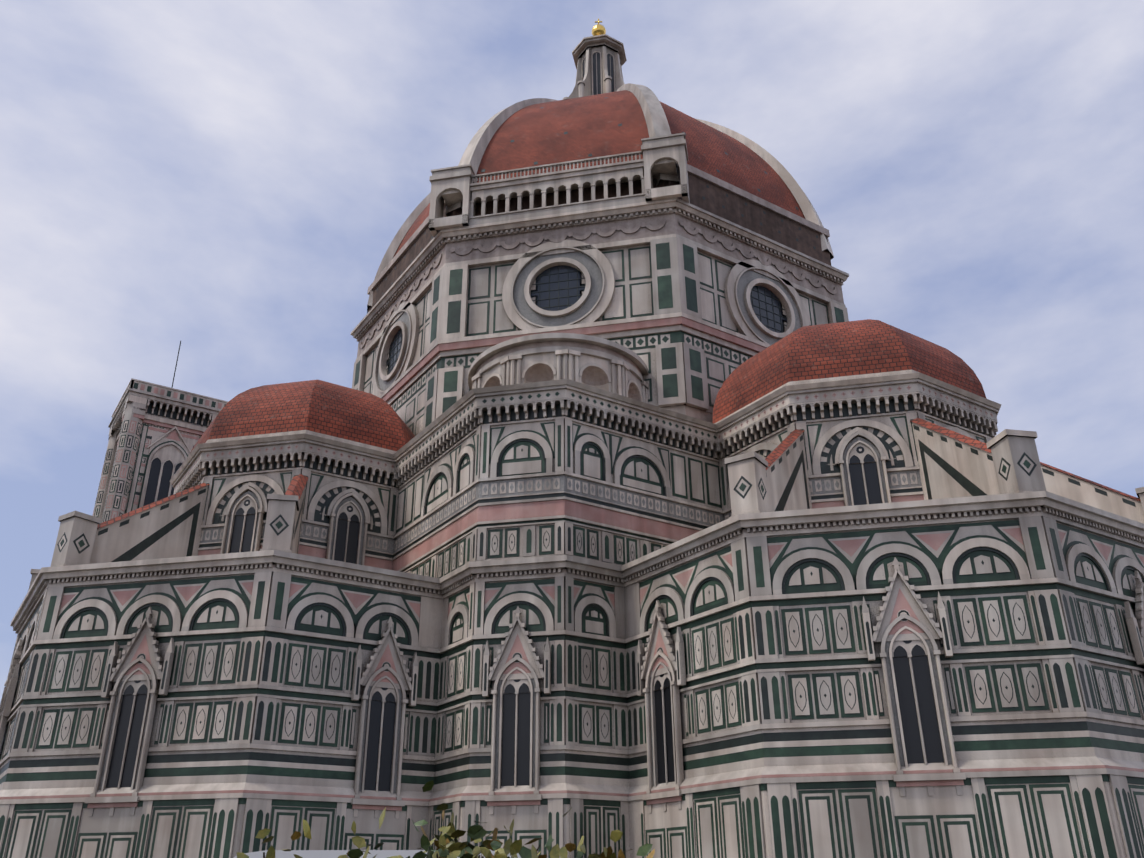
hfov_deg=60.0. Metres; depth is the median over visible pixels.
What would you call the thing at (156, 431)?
campanile
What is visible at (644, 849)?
shrub
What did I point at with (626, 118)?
dome
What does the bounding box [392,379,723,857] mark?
cathedral wall section
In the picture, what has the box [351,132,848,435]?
drum
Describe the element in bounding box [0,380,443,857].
tribune
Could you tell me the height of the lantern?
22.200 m
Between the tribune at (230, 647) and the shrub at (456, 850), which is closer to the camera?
the shrub at (456, 850)
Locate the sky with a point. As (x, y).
(231, 181)
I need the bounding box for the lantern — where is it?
[563,19,626,99]
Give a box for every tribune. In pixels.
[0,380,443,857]
[621,319,1143,857]
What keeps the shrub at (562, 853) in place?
on the ground
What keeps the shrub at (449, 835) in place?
on the ground
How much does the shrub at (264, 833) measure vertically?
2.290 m
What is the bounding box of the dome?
[367,83,833,312]
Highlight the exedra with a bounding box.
[468,333,648,402]
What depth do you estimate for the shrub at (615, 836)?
4.83 m
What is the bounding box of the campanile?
[92,341,227,522]
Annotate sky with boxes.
[0,0,1143,702]
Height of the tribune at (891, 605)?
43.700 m
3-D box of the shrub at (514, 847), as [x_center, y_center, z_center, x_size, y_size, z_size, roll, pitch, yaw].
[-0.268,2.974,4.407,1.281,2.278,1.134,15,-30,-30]
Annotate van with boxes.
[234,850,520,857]
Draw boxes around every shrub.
[237,819,311,857]
[338,780,512,857]
[379,803,583,857]
[464,828,575,857]
[486,826,551,857]
[577,836,654,857]
[594,830,653,857]

